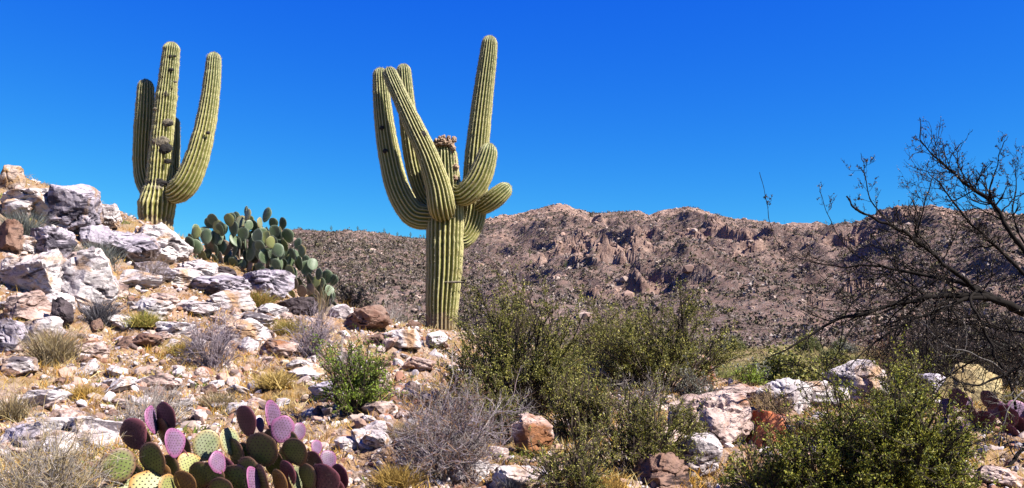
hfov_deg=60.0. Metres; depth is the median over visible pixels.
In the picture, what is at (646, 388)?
dry shrub
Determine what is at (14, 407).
grass tuft
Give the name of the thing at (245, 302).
boulder
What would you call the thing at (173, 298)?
boulder
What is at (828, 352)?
valley bush
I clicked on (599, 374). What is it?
leafy shrub
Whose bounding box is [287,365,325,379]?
boulder
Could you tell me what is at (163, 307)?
boulder
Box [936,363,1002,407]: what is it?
boulder
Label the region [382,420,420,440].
grass tuft
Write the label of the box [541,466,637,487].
grass tuft
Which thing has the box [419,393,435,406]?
loose stone
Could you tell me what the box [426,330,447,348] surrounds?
boulder
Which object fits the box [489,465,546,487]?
boulder
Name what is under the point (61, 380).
loose stone
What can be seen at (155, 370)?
loose stone
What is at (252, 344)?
loose stone
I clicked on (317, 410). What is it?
loose stone
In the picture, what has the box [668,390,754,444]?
boulder
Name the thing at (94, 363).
loose stone
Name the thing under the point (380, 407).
loose stone
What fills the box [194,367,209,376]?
loose stone
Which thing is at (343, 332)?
loose stone
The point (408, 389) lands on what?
loose stone
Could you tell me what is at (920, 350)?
dry shrub
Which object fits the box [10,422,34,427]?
loose stone
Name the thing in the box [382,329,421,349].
boulder
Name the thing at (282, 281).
boulder
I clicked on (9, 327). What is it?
boulder
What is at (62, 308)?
boulder
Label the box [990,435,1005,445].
loose stone
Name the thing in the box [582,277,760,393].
leafy shrub
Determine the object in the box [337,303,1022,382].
valley grass
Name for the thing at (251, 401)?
loose stone
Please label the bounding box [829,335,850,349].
valley bush
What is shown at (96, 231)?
boulder
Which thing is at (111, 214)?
boulder
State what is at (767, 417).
boulder
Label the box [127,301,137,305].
loose stone
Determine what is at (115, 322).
boulder
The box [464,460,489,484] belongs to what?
boulder
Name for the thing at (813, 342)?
valley bush
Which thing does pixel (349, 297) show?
leafy shrub
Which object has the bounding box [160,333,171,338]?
loose stone
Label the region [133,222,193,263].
boulder
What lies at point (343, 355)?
dry shrub
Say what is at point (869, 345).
dry shrub
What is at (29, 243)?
boulder
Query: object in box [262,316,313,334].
grass tuft
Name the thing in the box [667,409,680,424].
boulder
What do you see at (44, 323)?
boulder
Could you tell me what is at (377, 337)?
boulder
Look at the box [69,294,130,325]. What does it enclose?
grass tuft
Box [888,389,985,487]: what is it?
leafy shrub
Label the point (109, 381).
loose stone
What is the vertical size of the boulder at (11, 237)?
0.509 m
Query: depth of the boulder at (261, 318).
10.73 m
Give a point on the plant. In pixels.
(749, 377)
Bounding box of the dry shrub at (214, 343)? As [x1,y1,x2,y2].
[171,298,267,368]
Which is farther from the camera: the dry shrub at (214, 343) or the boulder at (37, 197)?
the boulder at (37, 197)
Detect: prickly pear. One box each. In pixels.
[98,399,349,487]
[185,206,286,271]
[252,225,337,313]
[937,388,1023,435]
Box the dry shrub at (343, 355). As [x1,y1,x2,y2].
[323,330,368,366]
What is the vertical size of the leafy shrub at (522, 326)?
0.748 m
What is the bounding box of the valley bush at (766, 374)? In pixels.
[729,356,772,381]
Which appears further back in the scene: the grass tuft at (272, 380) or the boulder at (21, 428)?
the grass tuft at (272, 380)
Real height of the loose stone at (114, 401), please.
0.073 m
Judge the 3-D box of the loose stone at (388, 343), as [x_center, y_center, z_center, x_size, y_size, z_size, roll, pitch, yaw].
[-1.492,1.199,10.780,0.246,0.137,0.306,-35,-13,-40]
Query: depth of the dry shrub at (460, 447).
5.18 m
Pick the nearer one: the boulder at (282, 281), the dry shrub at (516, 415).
the dry shrub at (516, 415)
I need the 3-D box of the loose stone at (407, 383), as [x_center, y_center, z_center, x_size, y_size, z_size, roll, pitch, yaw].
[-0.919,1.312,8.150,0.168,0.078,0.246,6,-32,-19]
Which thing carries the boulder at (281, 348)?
on the ground at (270, 394)
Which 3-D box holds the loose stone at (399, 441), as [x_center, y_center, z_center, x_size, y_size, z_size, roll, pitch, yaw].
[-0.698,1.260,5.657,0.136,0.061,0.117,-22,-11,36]
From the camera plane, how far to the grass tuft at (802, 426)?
6.68 m
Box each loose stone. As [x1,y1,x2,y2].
[0,368,25,376]
[1,439,26,455]
[4,342,26,354]
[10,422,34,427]
[25,417,40,421]
[35,412,48,417]
[40,374,49,379]
[42,399,59,409]
[46,407,74,417]
[53,377,71,384]
[53,385,72,389]
[60,410,85,416]
[75,358,99,374]
[76,355,90,363]
[88,334,102,339]
[90,318,103,332]
[102,377,117,385]
[104,376,136,393]
[106,409,119,415]
[107,365,128,376]
[111,398,129,404]
[116,336,132,346]
[117,288,128,298]
[120,339,138,348]
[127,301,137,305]
[143,389,163,399]
[148,368,162,375]
[154,331,167,334]
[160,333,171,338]
[171,398,193,407]
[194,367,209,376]
[200,377,209,383]
[201,384,217,395]
[209,380,224,387]
[209,402,226,409]
[210,316,227,324]
[225,402,247,414]
[226,384,250,394]
[238,337,258,352]
[247,397,266,408]
[262,356,273,364]
[268,331,275,338]
[275,398,290,404]
[279,312,293,319]
[286,359,300,368]
[300,359,314,365]
[312,405,323,415]
[337,330,349,337]
[351,428,372,450]
[360,415,375,422]
[361,401,397,414]
[362,430,392,447]
[368,411,377,418]
[379,359,391,366]
[381,336,398,349]
[392,437,405,445]
[396,409,415,418]
[400,387,419,401]
[405,381,420,386]
[406,321,421,328]
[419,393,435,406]
[445,468,463,481]
[489,464,498,474]
[615,467,626,474]
[658,426,683,447]
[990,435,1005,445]
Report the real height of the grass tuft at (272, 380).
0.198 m
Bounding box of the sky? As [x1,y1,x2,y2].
[0,0,1023,244]
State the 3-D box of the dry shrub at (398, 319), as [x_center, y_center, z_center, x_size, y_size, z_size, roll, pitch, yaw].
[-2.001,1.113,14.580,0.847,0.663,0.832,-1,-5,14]
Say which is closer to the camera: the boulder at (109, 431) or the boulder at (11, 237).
the boulder at (109, 431)
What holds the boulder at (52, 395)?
on the ground at (270, 394)
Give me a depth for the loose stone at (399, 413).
6.55 m
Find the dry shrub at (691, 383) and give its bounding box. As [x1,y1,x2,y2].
[665,355,717,399]
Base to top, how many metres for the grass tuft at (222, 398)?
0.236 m
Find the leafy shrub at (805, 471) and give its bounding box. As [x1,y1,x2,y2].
[741,366,906,487]
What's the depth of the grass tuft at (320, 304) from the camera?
12.05 m
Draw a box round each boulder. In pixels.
[0,165,25,189]
[0,188,49,219]
[0,219,23,253]
[0,248,67,294]
[0,257,13,267]
[0,318,30,352]
[0,356,38,372]
[1,198,34,217]
[1,423,39,456]
[2,290,51,320]
[20,389,72,405]
[22,235,36,254]
[24,316,66,339]
[27,416,122,454]
[30,226,76,256]
[45,184,103,234]
[45,292,77,308]
[50,297,73,328]
[61,246,119,308]
[66,251,76,258]
[72,240,83,251]
[72,341,109,356]
[79,224,116,247]
[102,204,122,227]
[105,314,132,329]
[108,230,161,261]
[118,269,162,288]
[119,283,129,294]
[132,261,176,279]
[132,333,164,347]
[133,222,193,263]
[134,297,175,319]
[137,372,182,388]
[149,292,179,304]
[156,321,195,336]
[166,267,202,287]
[175,300,221,313]
[176,258,218,275]
[191,275,251,294]
[208,290,256,311]
[214,273,233,275]
[218,266,236,275]
[218,318,271,341]
[241,311,277,326]
[242,268,295,299]
[254,303,288,316]
[259,339,298,357]
[277,297,317,314]
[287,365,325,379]
[308,378,343,401]
[328,304,352,318]
[334,436,357,450]
[344,304,392,329]
[363,420,387,431]
[368,332,383,345]
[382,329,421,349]
[402,356,435,370]
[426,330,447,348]
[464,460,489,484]
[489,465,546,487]
[511,412,553,453]
[633,452,690,487]
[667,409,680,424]
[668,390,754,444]
[675,432,722,481]
[694,355,715,384]
[715,383,760,401]
[743,410,785,448]
[756,378,813,412]
[805,380,841,407]
[821,359,888,403]
[836,387,849,405]
[919,373,945,392]
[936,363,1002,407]
[976,465,1023,487]
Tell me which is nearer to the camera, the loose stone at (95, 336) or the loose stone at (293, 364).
the loose stone at (293, 364)
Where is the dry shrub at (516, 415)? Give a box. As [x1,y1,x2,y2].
[478,388,556,445]
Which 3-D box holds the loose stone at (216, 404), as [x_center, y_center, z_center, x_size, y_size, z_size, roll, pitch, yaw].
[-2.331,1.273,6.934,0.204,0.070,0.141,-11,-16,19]
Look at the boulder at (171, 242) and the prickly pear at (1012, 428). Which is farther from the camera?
the boulder at (171, 242)
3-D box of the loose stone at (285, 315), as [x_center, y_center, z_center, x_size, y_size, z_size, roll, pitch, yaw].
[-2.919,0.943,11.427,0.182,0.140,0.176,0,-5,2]
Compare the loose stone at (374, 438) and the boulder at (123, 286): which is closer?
the loose stone at (374, 438)
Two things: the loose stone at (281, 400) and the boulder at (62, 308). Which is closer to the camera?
the loose stone at (281, 400)
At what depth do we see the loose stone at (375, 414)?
6.50 m
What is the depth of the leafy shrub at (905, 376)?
8.52 m
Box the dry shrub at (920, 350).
[835,234,1023,381]
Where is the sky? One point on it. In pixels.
(647, 106)
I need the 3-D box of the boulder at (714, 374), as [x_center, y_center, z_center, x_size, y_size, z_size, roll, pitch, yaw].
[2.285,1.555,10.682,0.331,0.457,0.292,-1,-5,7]
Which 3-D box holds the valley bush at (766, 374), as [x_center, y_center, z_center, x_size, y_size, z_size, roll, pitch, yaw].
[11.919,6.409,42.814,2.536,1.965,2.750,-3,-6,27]
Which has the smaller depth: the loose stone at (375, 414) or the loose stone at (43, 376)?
the loose stone at (375, 414)
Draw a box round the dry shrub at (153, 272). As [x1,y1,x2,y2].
[126,251,181,284]
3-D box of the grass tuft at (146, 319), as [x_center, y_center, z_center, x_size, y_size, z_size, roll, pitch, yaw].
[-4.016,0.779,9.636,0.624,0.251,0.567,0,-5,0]
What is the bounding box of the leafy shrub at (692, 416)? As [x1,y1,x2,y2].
[662,395,714,435]
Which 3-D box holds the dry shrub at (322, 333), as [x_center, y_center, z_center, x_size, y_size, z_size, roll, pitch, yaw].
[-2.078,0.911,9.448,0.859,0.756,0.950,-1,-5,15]
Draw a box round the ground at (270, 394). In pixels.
[0,178,1023,487]
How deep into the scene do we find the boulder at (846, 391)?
9.12 m
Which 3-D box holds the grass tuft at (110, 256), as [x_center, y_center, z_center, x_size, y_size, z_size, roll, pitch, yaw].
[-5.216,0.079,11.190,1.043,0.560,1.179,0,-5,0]
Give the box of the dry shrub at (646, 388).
[602,365,675,410]
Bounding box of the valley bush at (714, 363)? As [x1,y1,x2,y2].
[679,342,728,375]
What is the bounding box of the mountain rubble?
[237,203,1023,340]
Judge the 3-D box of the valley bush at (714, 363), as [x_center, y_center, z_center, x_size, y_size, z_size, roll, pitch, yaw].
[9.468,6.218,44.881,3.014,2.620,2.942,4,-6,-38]
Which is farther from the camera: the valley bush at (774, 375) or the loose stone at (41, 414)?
the valley bush at (774, 375)
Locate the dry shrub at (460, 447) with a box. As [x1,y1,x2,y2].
[377,336,537,487]
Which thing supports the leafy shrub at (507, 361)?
on the ground at (270, 394)
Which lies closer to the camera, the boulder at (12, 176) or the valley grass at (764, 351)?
the boulder at (12, 176)
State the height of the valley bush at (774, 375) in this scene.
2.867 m
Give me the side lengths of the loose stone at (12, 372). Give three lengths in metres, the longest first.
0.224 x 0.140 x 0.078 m
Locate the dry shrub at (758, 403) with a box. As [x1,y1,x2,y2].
[746,380,799,413]
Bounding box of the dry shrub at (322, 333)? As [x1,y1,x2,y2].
[271,296,366,357]
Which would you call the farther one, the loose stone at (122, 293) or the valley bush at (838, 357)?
the valley bush at (838, 357)
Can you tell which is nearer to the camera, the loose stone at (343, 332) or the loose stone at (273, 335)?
the loose stone at (273, 335)
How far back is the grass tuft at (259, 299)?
11.75 m
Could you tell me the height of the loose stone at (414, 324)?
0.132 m
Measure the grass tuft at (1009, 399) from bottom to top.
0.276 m
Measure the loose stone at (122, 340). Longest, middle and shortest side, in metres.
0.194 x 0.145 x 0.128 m
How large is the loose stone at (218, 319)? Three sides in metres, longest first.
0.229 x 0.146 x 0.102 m
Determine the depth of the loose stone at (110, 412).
6.51 m
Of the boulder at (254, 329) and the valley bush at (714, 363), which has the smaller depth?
the boulder at (254, 329)
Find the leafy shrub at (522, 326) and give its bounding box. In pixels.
[486,302,550,346]
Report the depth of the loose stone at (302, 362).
8.53 m
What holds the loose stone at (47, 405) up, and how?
on the ground at (270, 394)
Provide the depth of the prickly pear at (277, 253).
13.21 m
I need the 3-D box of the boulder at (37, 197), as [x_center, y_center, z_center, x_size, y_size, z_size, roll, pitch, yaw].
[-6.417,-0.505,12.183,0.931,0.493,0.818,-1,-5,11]
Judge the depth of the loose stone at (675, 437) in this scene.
6.00 m
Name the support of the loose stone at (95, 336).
on the ground at (270, 394)
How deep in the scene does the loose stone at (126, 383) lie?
7.07 m
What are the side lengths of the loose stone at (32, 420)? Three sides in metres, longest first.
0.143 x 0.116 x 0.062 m
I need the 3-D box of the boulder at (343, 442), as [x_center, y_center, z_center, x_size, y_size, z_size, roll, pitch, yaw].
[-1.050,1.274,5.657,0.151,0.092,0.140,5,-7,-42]
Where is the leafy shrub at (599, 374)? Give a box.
[581,360,643,390]
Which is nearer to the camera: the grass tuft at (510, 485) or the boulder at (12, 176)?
the grass tuft at (510, 485)
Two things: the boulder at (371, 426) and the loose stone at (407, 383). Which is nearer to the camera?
the boulder at (371, 426)
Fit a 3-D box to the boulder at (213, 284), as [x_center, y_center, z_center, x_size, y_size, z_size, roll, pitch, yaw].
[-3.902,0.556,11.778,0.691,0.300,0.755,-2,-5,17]
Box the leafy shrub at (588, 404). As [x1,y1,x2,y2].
[530,346,631,444]
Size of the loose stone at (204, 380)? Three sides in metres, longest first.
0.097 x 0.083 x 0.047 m
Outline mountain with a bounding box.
[232,204,1023,348]
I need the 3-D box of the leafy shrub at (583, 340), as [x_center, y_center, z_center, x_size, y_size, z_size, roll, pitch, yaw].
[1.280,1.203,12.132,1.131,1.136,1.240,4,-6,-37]
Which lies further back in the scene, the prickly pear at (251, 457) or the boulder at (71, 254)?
the boulder at (71, 254)
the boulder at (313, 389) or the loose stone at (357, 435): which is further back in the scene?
the boulder at (313, 389)
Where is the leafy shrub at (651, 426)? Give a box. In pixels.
[571,361,710,476]
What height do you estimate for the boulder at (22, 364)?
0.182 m
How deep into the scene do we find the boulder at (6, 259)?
10.17 m
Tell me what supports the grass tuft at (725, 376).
on the ground at (270, 394)
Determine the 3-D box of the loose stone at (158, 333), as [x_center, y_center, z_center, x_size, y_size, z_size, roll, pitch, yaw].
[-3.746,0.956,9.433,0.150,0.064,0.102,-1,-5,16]
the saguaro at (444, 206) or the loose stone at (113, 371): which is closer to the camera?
the loose stone at (113, 371)
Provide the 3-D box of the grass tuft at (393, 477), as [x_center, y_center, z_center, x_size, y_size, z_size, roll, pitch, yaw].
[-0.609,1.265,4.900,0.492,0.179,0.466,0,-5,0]
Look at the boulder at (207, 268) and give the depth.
12.13 m
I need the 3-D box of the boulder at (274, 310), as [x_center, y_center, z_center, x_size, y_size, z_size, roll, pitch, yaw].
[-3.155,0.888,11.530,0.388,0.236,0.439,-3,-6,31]
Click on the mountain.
(607, 252)
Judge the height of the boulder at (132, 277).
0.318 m
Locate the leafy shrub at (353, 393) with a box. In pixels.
[300,324,416,416]
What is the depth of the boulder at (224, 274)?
12.22 m
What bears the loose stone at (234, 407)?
on the ground at (270, 394)
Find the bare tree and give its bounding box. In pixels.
[726,117,1023,467]
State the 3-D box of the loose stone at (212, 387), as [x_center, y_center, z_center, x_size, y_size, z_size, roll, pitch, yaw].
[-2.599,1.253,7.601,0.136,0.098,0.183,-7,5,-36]
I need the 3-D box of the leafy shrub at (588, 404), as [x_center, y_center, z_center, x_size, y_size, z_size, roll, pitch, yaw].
[0.468,1.144,6.441,0.767,0.824,0.867,-1,-5,13]
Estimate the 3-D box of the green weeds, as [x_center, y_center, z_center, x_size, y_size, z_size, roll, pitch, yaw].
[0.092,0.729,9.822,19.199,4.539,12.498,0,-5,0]
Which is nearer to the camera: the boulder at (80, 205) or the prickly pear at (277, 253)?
the boulder at (80, 205)
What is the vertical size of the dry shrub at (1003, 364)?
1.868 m
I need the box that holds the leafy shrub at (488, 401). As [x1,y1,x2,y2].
[448,354,530,442]
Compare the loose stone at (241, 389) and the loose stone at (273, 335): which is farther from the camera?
the loose stone at (273, 335)
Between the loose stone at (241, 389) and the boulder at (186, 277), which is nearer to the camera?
the loose stone at (241, 389)
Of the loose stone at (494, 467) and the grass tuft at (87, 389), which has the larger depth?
the grass tuft at (87, 389)
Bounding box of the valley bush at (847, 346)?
[839,340,858,353]
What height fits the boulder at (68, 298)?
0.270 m
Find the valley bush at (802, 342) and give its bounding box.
[792,331,812,350]
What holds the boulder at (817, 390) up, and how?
on the ground at (270, 394)
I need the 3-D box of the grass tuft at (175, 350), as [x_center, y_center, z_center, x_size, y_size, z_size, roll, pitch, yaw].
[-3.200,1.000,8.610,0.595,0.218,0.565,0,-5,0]
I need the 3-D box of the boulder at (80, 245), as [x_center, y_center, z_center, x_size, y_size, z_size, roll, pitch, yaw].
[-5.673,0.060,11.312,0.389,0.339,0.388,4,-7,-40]
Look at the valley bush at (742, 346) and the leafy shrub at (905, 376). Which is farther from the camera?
the valley bush at (742, 346)
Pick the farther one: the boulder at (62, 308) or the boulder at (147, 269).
the boulder at (147, 269)
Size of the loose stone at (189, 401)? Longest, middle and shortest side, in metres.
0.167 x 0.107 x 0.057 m
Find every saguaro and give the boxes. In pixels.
[132,41,221,230]
[372,35,512,330]
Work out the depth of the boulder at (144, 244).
11.96 m
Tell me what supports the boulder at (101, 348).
on the ground at (270, 394)
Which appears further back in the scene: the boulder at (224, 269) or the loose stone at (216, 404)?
the boulder at (224, 269)
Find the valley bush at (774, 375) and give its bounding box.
[754,339,828,385]
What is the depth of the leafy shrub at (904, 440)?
4.68 m
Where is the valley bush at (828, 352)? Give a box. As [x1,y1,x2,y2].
[819,347,842,361]
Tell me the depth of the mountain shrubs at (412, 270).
222.77 m
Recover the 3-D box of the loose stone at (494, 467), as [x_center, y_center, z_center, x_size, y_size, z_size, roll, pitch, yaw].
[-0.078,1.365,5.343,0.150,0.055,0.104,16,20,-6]
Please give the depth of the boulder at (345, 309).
12.87 m
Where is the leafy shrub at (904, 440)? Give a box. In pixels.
[777,325,1012,487]
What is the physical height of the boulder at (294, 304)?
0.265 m
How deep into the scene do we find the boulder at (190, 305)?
10.59 m
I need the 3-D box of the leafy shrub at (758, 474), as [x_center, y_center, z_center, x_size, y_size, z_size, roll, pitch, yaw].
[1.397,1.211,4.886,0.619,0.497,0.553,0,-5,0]
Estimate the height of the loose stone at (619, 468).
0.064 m
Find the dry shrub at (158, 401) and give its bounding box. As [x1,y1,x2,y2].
[108,372,204,427]
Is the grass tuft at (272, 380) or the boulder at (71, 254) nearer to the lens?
the grass tuft at (272, 380)
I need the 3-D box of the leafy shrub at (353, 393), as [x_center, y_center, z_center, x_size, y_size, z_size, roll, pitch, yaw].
[-1.150,0.977,6.709,0.839,0.758,0.673,4,-6,-38]
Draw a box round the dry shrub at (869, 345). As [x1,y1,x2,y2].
[825,299,916,384]
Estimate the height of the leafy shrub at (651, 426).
0.778 m
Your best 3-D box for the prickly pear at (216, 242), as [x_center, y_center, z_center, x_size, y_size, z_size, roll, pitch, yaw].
[-4.247,0.002,13.544,1.546,1.238,0.695,0,-5,0]
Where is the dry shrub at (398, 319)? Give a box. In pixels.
[376,292,413,324]
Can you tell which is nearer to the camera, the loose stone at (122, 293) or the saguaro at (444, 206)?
the loose stone at (122, 293)
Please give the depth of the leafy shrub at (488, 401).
6.33 m
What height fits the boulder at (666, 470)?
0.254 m
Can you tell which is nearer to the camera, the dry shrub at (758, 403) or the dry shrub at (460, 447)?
the dry shrub at (460, 447)
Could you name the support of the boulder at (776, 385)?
on the ground at (270, 394)
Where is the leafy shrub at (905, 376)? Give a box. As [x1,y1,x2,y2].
[856,348,946,411]
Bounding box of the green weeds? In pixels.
[0,193,1022,487]
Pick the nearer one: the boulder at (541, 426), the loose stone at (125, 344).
the boulder at (541, 426)
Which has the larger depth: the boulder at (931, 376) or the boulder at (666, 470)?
the boulder at (931, 376)
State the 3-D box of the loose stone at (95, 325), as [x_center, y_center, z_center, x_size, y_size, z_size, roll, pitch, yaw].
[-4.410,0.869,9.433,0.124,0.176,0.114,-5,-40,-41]
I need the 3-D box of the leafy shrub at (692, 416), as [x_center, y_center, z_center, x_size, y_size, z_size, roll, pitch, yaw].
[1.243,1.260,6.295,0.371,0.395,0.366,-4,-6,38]
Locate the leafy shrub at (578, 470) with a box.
[506,374,648,487]
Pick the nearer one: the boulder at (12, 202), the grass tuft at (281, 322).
the grass tuft at (281, 322)
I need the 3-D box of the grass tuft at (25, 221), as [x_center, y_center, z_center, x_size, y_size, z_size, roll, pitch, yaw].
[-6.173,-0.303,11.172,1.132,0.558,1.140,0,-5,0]
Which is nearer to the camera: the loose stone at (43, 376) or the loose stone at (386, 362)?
the loose stone at (43, 376)
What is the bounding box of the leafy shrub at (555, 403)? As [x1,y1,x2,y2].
[525,313,597,411]
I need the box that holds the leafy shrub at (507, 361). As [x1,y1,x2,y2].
[402,256,612,417]
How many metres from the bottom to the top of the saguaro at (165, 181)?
3.815 m
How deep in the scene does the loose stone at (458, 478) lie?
5.18 m
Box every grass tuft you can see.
[0,203,70,235]
[0,388,44,423]
[4,321,106,365]
[50,231,135,271]
[58,381,108,400]
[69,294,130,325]
[117,306,171,326]
[160,338,198,357]
[190,383,248,412]
[240,287,287,306]
[241,365,308,389]
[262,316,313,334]
[305,268,344,323]
[359,458,440,487]
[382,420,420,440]
[487,474,528,487]
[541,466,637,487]
[716,365,763,385]
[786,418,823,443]
[993,386,1023,404]
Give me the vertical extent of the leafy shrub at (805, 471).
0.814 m
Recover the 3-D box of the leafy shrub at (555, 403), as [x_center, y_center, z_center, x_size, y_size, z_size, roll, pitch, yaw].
[0.276,1.044,7.838,1.054,0.882,0.773,-2,-5,23]
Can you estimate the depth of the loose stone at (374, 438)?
5.55 m
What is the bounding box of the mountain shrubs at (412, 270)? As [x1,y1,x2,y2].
[231,203,1023,351]
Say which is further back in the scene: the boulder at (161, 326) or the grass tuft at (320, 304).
the grass tuft at (320, 304)
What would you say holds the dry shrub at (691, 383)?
on the ground at (270, 394)
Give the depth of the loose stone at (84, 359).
8.17 m
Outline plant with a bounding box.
[731,356,770,385]
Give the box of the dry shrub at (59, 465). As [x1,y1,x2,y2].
[0,386,142,487]
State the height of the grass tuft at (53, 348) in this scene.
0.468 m
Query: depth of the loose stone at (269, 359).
8.74 m
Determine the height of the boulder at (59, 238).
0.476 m
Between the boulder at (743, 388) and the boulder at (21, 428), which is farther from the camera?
the boulder at (743, 388)
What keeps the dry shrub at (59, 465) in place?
on the ground at (270, 394)
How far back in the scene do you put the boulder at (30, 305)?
9.16 m
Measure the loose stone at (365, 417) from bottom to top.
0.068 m
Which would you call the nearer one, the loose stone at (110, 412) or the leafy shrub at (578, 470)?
the leafy shrub at (578, 470)
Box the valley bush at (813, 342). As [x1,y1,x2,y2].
[799,335,821,352]
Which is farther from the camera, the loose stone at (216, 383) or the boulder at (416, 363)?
the boulder at (416, 363)
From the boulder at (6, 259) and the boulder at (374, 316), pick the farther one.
the boulder at (374, 316)
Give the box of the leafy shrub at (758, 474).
[713,417,804,487]
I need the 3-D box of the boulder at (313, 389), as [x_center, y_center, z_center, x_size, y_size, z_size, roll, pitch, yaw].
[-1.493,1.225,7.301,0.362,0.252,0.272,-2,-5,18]
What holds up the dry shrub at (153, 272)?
on the ground at (270, 394)
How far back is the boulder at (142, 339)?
8.91 m
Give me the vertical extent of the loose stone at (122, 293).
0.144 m
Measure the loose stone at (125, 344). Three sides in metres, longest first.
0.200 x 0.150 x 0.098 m
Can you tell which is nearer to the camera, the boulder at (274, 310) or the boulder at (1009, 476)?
the boulder at (1009, 476)
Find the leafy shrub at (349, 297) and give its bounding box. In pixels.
[330,268,377,307]
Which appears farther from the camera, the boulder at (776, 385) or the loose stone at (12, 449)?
the boulder at (776, 385)
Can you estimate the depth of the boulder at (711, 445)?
5.41 m
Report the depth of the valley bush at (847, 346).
89.24 m
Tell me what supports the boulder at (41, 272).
on the ground at (270, 394)
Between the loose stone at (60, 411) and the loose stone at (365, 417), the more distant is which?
the loose stone at (365, 417)
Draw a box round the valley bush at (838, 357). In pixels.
[814,346,851,369]
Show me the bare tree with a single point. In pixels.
(976, 293)
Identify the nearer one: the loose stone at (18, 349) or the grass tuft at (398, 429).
the grass tuft at (398, 429)
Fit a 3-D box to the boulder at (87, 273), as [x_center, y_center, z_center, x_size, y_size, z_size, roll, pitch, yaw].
[-4.844,0.450,10.171,0.748,0.838,0.543,0,-5,4]
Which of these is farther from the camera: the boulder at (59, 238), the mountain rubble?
the mountain rubble
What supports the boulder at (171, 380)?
on the ground at (270, 394)
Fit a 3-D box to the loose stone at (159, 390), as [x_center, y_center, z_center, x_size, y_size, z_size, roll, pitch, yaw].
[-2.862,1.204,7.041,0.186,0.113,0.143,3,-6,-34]
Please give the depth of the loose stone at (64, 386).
7.17 m
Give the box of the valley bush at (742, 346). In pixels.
[724,335,747,351]
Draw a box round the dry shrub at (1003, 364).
[944,273,1023,389]
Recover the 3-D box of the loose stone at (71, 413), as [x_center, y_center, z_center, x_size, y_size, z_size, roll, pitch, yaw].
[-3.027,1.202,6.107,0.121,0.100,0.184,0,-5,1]
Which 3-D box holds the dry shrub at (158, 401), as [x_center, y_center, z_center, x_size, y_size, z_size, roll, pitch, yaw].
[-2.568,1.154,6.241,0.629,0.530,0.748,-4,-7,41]
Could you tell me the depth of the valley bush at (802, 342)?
98.19 m
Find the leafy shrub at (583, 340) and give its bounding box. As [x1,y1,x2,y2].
[562,294,641,361]
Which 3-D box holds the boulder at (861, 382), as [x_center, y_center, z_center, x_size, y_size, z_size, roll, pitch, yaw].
[3.677,1.497,9.412,0.641,0.545,0.416,-5,-7,44]

